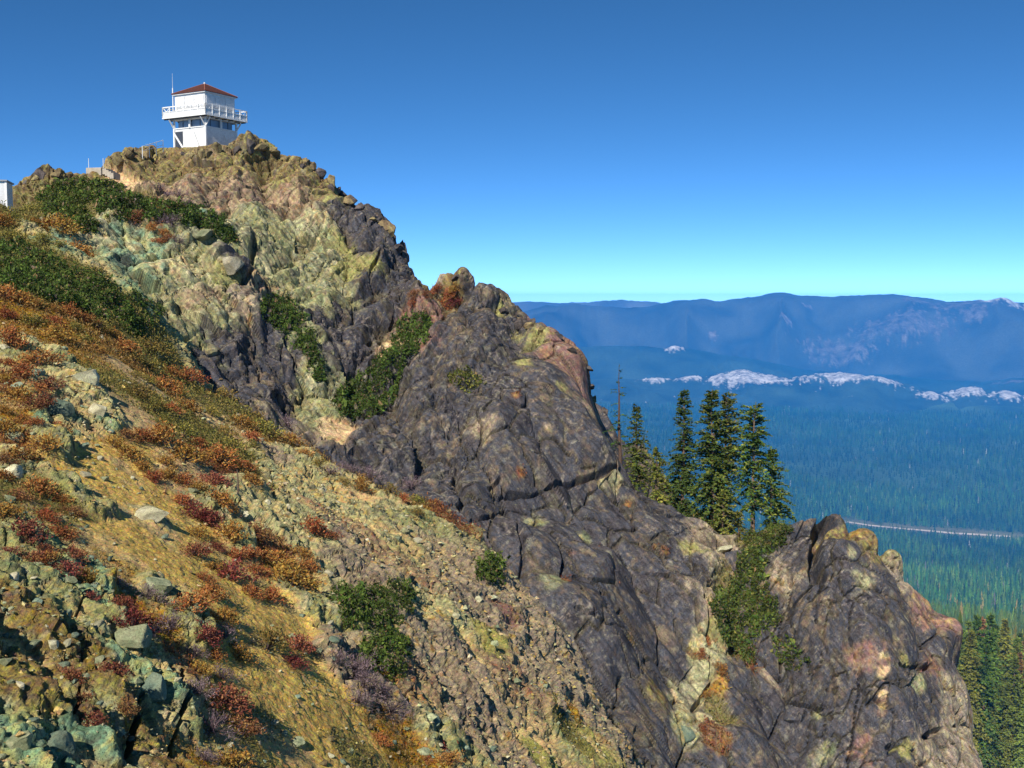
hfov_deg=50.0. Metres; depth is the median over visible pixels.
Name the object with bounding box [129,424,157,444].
heath shrub
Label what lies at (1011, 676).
conifer
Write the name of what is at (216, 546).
heath shrub
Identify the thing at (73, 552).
heath shrub
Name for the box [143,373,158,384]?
heath shrub
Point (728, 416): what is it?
conifer
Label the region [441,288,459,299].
heath shrub
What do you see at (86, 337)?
heath shrub
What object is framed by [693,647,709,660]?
heath shrub
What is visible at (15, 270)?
evergreen shrub
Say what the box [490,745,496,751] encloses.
stone
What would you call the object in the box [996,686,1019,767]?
conifer
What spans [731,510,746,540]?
conifer
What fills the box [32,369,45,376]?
stone
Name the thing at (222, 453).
heath shrub
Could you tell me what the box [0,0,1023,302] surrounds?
sky
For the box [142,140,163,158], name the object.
handrail
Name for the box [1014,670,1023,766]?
conifer
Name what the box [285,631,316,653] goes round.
heath shrub
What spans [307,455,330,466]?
heath shrub
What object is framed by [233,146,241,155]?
rock block
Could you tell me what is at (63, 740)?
boulder
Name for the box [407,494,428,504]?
heath shrub
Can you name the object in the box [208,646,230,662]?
heath shrub
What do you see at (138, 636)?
boulder
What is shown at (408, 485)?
heath shrub
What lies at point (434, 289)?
heath shrub
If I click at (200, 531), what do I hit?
heath shrub
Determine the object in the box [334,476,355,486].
heath shrub
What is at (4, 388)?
heath shrub
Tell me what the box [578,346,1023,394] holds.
mountain
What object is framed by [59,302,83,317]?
heath shrub
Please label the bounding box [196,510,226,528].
heath shrub
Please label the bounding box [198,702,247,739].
heath shrub
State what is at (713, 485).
conifer
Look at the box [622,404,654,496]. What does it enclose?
conifer
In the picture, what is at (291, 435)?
heath shrub
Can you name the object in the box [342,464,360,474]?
heath shrub
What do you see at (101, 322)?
heath shrub
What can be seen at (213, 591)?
heath shrub
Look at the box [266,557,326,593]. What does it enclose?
heath shrub
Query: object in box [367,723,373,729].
stone
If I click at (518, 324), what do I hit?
rock block
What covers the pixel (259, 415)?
heath shrub
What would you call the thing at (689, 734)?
stone
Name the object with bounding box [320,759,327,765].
stone
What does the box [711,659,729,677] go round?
heath shrub
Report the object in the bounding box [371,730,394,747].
heath shrub
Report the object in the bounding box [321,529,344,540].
heath shrub
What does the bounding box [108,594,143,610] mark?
heath shrub
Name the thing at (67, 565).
heath shrub
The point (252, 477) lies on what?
heath shrub
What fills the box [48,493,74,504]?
heath shrub
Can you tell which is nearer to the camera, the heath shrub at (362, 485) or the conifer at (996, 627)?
the heath shrub at (362, 485)
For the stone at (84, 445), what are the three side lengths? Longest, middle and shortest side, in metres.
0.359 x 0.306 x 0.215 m
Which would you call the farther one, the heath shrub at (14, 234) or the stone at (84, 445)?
the heath shrub at (14, 234)
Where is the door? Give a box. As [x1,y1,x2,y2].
[175,131,182,147]
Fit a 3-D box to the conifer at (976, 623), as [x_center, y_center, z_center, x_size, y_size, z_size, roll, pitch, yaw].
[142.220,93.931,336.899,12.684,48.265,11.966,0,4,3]
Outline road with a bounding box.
[847,521,1009,536]
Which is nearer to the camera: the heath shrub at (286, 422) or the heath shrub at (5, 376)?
the heath shrub at (5, 376)
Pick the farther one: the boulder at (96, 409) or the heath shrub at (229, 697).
the boulder at (96, 409)
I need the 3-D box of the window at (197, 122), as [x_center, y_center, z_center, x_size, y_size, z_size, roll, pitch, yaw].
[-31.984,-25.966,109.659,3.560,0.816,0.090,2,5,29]
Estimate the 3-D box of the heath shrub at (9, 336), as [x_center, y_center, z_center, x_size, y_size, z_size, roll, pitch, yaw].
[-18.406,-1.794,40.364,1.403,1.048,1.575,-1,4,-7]
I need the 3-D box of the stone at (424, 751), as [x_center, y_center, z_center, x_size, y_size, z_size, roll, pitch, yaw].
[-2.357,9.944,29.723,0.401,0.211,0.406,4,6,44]
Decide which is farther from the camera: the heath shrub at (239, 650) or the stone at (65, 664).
the heath shrub at (239, 650)
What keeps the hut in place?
on the cliff terrain at (628, 608)
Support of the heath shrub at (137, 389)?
on the hillside terrain at (178, 717)
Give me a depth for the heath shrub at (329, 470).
53.38 m
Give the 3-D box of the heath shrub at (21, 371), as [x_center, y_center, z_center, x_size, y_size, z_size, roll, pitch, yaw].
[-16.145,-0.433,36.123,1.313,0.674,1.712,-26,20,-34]
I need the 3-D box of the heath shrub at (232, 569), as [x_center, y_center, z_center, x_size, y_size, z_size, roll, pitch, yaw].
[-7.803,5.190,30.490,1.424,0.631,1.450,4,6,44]
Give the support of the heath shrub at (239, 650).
on the hillside terrain at (178, 717)
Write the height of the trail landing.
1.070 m
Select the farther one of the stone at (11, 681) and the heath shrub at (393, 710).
the heath shrub at (393, 710)
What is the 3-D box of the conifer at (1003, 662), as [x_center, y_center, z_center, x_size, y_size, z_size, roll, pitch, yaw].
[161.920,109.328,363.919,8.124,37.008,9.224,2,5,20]
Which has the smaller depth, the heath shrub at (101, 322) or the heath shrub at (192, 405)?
the heath shrub at (192, 405)
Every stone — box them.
[0,344,8,348]
[0,658,12,665]
[0,753,6,759]
[2,632,8,638]
[4,495,15,502]
[7,679,14,683]
[9,571,18,580]
[11,382,23,389]
[16,681,24,689]
[25,639,40,649]
[28,717,39,722]
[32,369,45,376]
[32,598,42,603]
[48,640,58,649]
[58,661,70,667]
[62,609,72,616]
[63,638,71,646]
[65,576,77,583]
[71,632,78,637]
[79,442,88,448]
[80,471,91,476]
[80,673,90,678]
[90,582,98,587]
[94,620,103,628]
[94,655,104,663]
[96,700,103,705]
[97,455,103,460]
[100,476,108,480]
[114,727,124,737]
[126,736,134,741]
[161,533,168,539]
[188,488,198,492]
[243,511,248,516]
[271,720,278,725]
[281,730,287,736]
[292,736,304,747]
[315,647,321,653]
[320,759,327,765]
[324,569,332,576]
[329,636,339,643]
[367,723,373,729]
[394,536,401,542]
[413,537,422,542]
[417,747,433,755]
[451,274,458,281]
[452,612,459,618]
[475,595,482,601]
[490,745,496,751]
[491,640,498,645]
[524,322,535,328]
[537,326,545,333]
[681,725,695,742]
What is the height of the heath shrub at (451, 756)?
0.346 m
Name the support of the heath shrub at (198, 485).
on the hillside terrain at (178, 717)
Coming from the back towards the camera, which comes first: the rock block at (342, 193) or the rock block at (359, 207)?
the rock block at (342, 193)
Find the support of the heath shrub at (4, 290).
on the hillside terrain at (178, 717)
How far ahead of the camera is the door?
110.26 m
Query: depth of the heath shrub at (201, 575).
28.59 m
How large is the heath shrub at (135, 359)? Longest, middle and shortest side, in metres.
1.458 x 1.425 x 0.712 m
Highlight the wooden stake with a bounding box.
[237,469,241,493]
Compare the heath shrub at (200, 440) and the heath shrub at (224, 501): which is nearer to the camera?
the heath shrub at (224, 501)
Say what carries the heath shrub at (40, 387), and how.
on the hillside terrain at (178, 717)
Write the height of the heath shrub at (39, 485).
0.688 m
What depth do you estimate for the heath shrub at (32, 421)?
32.12 m
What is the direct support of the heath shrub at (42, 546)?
on the hillside terrain at (178, 717)
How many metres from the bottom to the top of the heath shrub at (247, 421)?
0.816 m
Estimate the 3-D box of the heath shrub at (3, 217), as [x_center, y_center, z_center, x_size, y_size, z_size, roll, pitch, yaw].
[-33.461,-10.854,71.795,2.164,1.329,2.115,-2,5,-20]
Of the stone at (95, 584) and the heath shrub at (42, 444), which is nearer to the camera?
the stone at (95, 584)
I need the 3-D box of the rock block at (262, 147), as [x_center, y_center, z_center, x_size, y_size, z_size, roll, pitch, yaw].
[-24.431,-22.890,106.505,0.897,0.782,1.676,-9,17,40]
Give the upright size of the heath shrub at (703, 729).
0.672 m
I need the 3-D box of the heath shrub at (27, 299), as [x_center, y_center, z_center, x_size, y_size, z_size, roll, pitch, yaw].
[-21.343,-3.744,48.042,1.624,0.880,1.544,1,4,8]
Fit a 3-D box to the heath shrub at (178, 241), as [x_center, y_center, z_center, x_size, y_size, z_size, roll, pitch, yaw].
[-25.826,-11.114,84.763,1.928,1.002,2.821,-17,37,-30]
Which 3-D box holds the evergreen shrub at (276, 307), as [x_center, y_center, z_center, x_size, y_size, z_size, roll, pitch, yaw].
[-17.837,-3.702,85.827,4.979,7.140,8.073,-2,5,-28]
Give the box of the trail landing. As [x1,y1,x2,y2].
[86,167,119,179]
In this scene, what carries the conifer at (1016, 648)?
on the valley ground at (948, 406)
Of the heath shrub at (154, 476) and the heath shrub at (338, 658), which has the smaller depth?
the heath shrub at (338, 658)
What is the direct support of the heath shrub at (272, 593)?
on the hillside terrain at (178, 717)
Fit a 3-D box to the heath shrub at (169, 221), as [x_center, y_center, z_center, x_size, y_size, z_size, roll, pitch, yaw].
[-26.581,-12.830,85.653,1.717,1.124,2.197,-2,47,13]
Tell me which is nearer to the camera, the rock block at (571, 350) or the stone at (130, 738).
the stone at (130, 738)
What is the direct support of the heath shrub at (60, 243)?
on the hillside terrain at (178, 717)
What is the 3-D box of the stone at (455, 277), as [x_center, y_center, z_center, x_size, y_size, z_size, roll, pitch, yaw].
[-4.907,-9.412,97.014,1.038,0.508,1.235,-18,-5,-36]
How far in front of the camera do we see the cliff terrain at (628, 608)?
81.31 m
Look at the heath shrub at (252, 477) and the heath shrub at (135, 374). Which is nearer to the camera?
the heath shrub at (252, 477)
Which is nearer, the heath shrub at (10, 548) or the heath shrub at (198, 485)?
the heath shrub at (10, 548)
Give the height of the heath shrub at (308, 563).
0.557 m
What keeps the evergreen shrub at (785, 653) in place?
on the crag terrain at (878, 681)
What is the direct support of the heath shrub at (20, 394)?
on the hillside terrain at (178, 717)
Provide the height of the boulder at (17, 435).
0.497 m
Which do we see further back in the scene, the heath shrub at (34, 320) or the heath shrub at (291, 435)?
the heath shrub at (291, 435)
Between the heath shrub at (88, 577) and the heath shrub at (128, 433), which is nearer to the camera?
the heath shrub at (88, 577)
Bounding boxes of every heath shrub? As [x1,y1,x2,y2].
[0,208,16,226]
[0,227,28,239]
[0,281,24,300]
[0,305,21,318]
[0,321,33,349]
[0,357,18,367]
[0,370,18,382]
[0,384,12,394]
[0,403,12,413]
[0,416,24,435]
[0,444,45,462]
[0,452,23,465]
[0,466,19,481]
[0,499,27,521]
[2,381,46,402]
[2,545,26,554]
[3,361,42,382]
[5,487,40,500]
[5,516,52,543]
[7,210,21,220]
[8,289,46,307]
[10,347,69,367]
[11,412,33,424]
[13,313,51,327]
[15,431,28,440]
[17,472,61,498]
[18,200,41,210]
[18,391,58,409]
[18,549,51,563]
[19,432,69,453]
[20,416,47,429]
[22,213,49,231]
[22,378,51,393]
[30,230,59,243]
[31,547,63,567]
[32,504,63,521]
[33,320,85,342]
[35,296,50,306]
[35,541,53,552]
[37,375,69,390]
[41,312,69,326]
[43,211,87,236]
[44,522,84,542]
[45,303,64,311]
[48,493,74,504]
[49,419,77,437]
[51,558,86,577]
[52,239,70,247]
[56,664,91,685]
[58,503,87,518]
[58,543,90,561]
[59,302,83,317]
[65,320,85,332]
[66,238,97,257]
[69,691,96,708]
[76,332,93,342]
[77,564,98,583]
[78,310,100,324]
[78,709,109,726]
[83,342,108,353]
[83,590,102,600]
[89,264,112,279]
[90,315,115,333]
[92,659,134,677]
[99,433,127,449]
[106,327,123,337]
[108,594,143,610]
[110,606,160,633]
[113,335,145,354]
[114,445,149,459]
[114,695,140,715]
[115,427,143,442]
[116,576,133,589]
[119,382,166,400]
[125,209,142,223]
[128,349,151,365]
[128,369,145,378]
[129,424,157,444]
[130,582,175,605]
[131,333,176,357]
[132,457,153,471]
[141,395,170,413]
[141,469,165,486]
[141,609,166,623]
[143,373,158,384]
[144,358,162,372]
[145,221,159,230]
[147,418,186,449]
[148,372,189,396]
[150,216,167,223]
[150,237,164,242]
[150,615,169,642]
[153,608,190,632]
[155,414,179,425]
[155,452,177,468]
[156,181,173,192]
[156,228,170,235]
[158,465,183,482]
[159,233,175,242]
[163,212,183,230]
[163,364,188,377]
[163,402,185,414]
[164,443,215,465]
[165,586,217,613]
[167,233,188,248]
[167,471,197,486]
[169,189,188,196]
[170,490,198,505]
[172,420,200,436]
[173,397,202,414]
[177,497,218,522]
[178,388,193,397]
[179,541,213,557]
[180,365,208,384]
[181,197,194,205]
[181,643,209,660]
[182,674,227,699]
[185,525,211,540]
[186,479,208,489]
[187,660,215,675]
[188,434,208,447]
[193,746,224,764]
[194,617,223,650]
[195,579,233,600]
[196,470,236,486]
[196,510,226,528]
[196,571,218,584]
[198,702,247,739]
[200,403,224,417]
[201,439,248,468]
[202,561,228,573]
[204,485,241,513]
[204,681,254,715]
[208,602,241,626]
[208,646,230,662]
[209,539,228,552]
[211,385,241,400]
[212,662,242,682]
[213,518,252,544]
[214,422,239,437]
[214,744,257,767]
[215,556,259,583]
[216,619,240,646]
[223,434,251,448]
[224,544,254,566]
[224,714,266,736]
[228,413,260,428]
[228,636,259,667]
[236,460,261,472]
[237,430,261,441]
[239,439,265,451]
[239,470,267,486]
[241,581,265,601]
[244,544,267,564]
[247,409,270,424]
[247,417,288,439]
[247,562,273,579]
[251,625,292,658]
[252,523,282,542]
[261,547,299,566]
[263,582,286,603]
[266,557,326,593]
[275,430,309,445]
[279,414,298,432]
[282,651,311,670]
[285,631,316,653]
[289,543,317,559]
[296,446,315,457]
[296,556,321,572]
[299,513,332,537]
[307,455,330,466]
[316,646,355,668]
[317,462,346,474]
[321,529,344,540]
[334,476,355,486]
[335,461,350,468]
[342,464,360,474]
[343,681,387,713]
[347,649,372,676]
[347,665,393,700]
[349,648,388,687]
[353,476,372,494]
[358,466,390,481]
[370,683,391,699]
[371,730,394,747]
[377,482,401,495]
[379,694,414,723]
[394,492,411,502]
[397,475,420,491]
[406,289,420,297]
[406,297,416,306]
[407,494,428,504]
[407,505,429,518]
[422,289,431,298]
[422,755,436,764]
[429,284,444,294]
[433,295,455,310]
[434,749,467,767]
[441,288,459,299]
[443,296,463,308]
[446,280,463,292]
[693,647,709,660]
[697,723,708,734]
[700,690,713,697]
[705,636,715,645]
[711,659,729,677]
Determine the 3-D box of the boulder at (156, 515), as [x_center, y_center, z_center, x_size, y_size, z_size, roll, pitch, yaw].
[-10.232,3.732,31.044,0.979,0.560,0.496,-3,5,-32]
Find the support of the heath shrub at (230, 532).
on the hillside terrain at (178, 717)
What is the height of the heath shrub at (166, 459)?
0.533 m
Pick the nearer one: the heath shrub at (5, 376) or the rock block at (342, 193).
the heath shrub at (5, 376)
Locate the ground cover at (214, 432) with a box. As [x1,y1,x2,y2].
[0,180,785,767]
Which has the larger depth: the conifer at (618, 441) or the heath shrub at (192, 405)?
the conifer at (618, 441)
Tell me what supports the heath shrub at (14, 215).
on the hillside terrain at (178, 717)
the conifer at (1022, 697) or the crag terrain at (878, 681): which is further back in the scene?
the conifer at (1022, 697)
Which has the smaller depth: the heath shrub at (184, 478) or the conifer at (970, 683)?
the heath shrub at (184, 478)
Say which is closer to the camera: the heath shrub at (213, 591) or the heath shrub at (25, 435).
the heath shrub at (213, 591)
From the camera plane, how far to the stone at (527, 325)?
93.01 m
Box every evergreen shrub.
[0,235,166,339]
[34,174,124,234]
[91,184,239,243]
[258,292,327,383]
[328,573,418,684]
[330,308,433,421]
[447,365,486,392]
[473,548,510,585]
[706,522,794,663]
[770,632,811,671]
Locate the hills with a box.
[590,369,1023,416]
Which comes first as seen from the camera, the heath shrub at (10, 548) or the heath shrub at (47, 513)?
the heath shrub at (10, 548)
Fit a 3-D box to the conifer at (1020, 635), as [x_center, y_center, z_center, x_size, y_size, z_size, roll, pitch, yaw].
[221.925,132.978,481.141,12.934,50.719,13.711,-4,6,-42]
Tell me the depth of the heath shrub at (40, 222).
78.04 m
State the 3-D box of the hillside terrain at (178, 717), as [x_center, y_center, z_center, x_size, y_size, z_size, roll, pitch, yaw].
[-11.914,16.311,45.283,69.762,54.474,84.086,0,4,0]
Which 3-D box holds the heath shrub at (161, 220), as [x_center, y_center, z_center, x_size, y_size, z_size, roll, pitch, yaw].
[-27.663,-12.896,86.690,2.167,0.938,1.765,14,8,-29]
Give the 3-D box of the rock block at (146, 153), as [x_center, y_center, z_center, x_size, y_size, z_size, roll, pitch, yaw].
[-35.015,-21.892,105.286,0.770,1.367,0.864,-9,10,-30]
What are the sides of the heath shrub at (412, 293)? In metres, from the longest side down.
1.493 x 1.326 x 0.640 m
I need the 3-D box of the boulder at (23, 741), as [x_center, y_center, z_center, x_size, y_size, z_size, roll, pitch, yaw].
[-6.724,4.909,14.987,0.353,0.281,0.289,-4,6,-43]
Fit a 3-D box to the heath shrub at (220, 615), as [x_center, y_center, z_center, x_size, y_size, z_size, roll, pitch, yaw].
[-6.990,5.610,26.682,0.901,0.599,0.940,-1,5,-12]
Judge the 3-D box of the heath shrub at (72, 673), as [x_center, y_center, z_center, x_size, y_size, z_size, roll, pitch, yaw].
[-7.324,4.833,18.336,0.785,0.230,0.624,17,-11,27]
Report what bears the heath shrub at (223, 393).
on the cliff terrain at (628, 608)
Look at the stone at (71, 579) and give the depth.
22.05 m
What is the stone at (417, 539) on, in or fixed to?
on the hillside terrain at (178, 717)
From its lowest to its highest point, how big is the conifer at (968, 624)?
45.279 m
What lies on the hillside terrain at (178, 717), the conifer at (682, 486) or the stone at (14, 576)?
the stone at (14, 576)
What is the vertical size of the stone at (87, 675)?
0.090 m
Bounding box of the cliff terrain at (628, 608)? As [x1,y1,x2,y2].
[12,130,799,767]
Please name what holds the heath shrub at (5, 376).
on the hillside terrain at (178, 717)
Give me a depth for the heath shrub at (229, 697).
22.18 m
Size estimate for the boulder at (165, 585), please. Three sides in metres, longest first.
0.631 x 0.586 x 0.454 m
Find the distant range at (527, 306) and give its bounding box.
[513,300,661,311]
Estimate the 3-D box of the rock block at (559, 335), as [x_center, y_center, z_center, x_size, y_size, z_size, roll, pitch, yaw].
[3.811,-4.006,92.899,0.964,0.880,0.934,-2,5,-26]
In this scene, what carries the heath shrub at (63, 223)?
on the cliff terrain at (628, 608)
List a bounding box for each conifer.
[602,365,638,463]
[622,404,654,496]
[649,446,676,504]
[662,389,702,517]
[687,389,741,539]
[707,489,739,540]
[716,392,750,535]
[728,403,780,534]
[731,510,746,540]
[760,448,796,531]
[957,628,965,667]
[957,630,995,767]
[959,620,976,703]
[970,613,994,709]
[973,644,1002,767]
[975,613,1005,755]
[978,616,986,638]
[979,680,1005,767]
[990,623,1004,666]
[992,646,1006,759]
[995,652,1023,767]
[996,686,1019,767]
[997,619,1013,688]
[998,660,1006,689]
[998,678,1012,762]
[1001,675,1022,758]
[1002,636,1023,758]
[1002,642,1023,706]
[1009,701,1023,767]
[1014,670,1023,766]
[1016,631,1023,642]
[1017,651,1023,688]
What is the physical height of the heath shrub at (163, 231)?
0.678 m
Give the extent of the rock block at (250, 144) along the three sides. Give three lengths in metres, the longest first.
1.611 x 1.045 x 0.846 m
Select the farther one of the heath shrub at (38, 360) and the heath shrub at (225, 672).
the heath shrub at (38, 360)
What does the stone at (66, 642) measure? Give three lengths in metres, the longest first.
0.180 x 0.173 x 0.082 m
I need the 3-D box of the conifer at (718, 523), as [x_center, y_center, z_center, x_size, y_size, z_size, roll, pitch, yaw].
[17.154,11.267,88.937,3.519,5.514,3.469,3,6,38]
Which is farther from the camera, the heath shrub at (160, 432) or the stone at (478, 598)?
the stone at (478, 598)
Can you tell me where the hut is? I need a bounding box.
[0,180,13,210]
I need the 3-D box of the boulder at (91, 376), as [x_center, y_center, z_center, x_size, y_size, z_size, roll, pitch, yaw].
[-15.034,-0.159,38.646,0.975,0.869,0.961,16,-7,-23]
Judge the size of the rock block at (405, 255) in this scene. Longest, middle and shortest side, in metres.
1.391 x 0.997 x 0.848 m
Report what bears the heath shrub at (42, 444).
on the hillside terrain at (178, 717)
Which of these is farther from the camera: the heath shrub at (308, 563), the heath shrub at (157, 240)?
the heath shrub at (157, 240)
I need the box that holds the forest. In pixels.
[595,400,1023,746]
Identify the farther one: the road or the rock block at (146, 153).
the road
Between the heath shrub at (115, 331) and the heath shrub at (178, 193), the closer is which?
the heath shrub at (115, 331)
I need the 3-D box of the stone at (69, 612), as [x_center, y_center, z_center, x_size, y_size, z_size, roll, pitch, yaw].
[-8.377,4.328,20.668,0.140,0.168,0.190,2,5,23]
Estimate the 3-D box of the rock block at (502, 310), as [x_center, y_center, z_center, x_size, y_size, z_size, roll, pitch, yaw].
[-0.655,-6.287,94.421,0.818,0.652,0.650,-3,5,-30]
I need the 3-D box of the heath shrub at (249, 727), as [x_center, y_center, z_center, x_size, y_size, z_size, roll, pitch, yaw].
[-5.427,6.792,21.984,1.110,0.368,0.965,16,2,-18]
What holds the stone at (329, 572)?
on the hillside terrain at (178, 717)
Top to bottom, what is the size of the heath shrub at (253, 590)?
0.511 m
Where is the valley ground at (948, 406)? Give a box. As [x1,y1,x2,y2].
[596,395,1023,767]
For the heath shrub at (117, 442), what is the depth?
34.96 m
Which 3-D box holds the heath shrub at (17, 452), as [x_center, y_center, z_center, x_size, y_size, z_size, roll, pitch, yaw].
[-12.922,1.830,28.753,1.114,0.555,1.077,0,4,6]
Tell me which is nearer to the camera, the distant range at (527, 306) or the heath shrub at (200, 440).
the heath shrub at (200, 440)
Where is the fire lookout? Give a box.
[162,77,247,147]
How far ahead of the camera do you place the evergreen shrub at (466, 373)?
84.14 m
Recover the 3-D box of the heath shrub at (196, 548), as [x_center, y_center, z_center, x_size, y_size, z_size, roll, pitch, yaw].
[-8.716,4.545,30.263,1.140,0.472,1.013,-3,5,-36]
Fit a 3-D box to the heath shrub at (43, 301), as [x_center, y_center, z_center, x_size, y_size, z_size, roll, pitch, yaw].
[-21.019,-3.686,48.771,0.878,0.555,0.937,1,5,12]
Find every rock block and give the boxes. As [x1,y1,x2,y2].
[31,175,38,180]
[35,167,45,179]
[50,169,61,178]
[66,171,72,177]
[112,153,123,165]
[123,149,134,158]
[143,148,150,159]
[197,148,205,158]
[205,148,211,157]
[211,142,221,152]
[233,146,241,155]
[246,138,255,154]
[254,143,268,150]
[266,146,276,151]
[271,149,280,156]
[310,162,316,169]
[316,167,326,178]
[327,174,334,187]
[328,183,334,191]
[338,190,346,196]
[343,195,353,204]
[349,194,357,203]
[354,203,364,210]
[378,220,391,229]
[387,224,395,236]
[394,243,403,252]
[401,250,409,263]
[499,307,508,313]
[514,319,521,330]
[521,318,528,326]
[555,331,562,338]
[567,347,576,352]
[602,407,607,414]
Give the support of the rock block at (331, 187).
on the cliff terrain at (628, 608)
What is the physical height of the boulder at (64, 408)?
0.551 m
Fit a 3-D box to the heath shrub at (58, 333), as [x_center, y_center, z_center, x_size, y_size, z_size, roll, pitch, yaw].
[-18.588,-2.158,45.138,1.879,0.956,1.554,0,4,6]
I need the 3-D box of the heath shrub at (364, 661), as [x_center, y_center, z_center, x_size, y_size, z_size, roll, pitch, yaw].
[-4.167,7.781,30.087,1.838,0.770,1.547,22,30,39]
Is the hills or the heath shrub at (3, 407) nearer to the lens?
the heath shrub at (3, 407)
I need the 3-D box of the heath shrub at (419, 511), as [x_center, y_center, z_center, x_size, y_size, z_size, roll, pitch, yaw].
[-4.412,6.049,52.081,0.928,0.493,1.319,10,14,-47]
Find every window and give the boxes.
[179,119,203,127]
[207,119,231,129]
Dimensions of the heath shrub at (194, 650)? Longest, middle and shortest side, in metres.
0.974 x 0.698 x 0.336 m
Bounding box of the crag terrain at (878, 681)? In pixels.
[724,514,982,767]
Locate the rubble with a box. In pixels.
[0,209,643,767]
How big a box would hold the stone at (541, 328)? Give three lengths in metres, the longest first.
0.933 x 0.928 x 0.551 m
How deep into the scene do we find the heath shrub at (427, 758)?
29.47 m
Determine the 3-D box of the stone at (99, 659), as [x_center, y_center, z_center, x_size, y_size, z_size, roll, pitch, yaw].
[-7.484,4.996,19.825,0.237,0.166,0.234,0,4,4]
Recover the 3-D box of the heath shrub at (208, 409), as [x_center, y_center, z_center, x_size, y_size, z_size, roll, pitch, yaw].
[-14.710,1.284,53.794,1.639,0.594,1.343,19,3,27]
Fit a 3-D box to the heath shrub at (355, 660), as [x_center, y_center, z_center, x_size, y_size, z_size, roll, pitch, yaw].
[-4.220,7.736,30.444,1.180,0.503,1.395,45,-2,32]
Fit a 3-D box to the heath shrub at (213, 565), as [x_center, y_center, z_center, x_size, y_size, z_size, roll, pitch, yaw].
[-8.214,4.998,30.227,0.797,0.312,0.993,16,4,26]
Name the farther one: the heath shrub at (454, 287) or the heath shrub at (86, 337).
the heath shrub at (454, 287)
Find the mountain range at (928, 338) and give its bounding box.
[524,292,1023,381]
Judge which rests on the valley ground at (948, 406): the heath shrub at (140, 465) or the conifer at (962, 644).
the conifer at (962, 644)
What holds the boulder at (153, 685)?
on the hillside terrain at (178, 717)
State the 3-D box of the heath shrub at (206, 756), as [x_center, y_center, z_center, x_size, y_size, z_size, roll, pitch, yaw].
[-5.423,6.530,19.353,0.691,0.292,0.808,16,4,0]
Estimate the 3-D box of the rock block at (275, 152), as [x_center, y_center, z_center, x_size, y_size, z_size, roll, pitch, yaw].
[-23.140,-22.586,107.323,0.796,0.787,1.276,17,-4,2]
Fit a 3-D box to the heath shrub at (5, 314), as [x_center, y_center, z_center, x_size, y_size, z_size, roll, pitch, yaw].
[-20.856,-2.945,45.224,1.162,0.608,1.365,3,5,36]
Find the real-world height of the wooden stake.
0.982 m
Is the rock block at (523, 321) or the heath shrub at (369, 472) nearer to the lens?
the heath shrub at (369, 472)
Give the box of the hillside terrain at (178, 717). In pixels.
[0,203,643,767]
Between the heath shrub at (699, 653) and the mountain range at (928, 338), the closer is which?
the heath shrub at (699, 653)
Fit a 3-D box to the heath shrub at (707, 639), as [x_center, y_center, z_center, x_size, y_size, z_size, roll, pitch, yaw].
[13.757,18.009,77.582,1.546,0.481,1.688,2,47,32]
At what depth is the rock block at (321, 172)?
104.11 m
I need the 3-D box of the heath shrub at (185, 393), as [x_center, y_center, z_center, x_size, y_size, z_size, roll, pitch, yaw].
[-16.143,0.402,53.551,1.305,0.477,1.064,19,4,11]
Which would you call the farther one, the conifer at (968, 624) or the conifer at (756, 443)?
the conifer at (968, 624)
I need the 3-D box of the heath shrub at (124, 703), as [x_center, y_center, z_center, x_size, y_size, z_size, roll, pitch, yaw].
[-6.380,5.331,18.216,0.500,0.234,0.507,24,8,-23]
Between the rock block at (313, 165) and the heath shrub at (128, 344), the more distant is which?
the rock block at (313, 165)
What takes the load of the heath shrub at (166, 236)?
on the cliff terrain at (628, 608)
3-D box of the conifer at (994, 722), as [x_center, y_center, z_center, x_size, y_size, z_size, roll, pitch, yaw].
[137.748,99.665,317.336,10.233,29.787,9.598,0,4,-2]
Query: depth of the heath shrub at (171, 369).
55.21 m
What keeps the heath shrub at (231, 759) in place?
on the hillside terrain at (178, 717)
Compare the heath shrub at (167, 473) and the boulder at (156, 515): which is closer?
the boulder at (156, 515)
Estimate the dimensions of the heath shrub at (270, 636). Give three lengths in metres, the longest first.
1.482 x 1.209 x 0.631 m
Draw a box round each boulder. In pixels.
[4,464,23,478]
[5,429,24,442]
[6,730,32,749]
[44,399,74,415]
[46,730,75,757]
[71,369,99,385]
[88,403,106,416]
[114,623,152,647]
[134,506,168,522]
[141,672,166,701]
[146,577,172,596]
[186,602,202,611]
[193,229,212,240]
[222,256,243,274]
[433,713,440,726]
[717,545,732,552]
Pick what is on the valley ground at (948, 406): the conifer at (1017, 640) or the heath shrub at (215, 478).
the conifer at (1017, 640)
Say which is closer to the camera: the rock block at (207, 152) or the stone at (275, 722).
the stone at (275, 722)
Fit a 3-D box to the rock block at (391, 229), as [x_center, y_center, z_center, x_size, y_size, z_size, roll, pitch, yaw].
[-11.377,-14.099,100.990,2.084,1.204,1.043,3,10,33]
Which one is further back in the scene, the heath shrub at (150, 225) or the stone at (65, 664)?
the heath shrub at (150, 225)
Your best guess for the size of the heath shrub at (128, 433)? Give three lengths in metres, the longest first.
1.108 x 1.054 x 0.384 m
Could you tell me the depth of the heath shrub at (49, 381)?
36.28 m
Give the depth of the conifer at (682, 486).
91.83 m

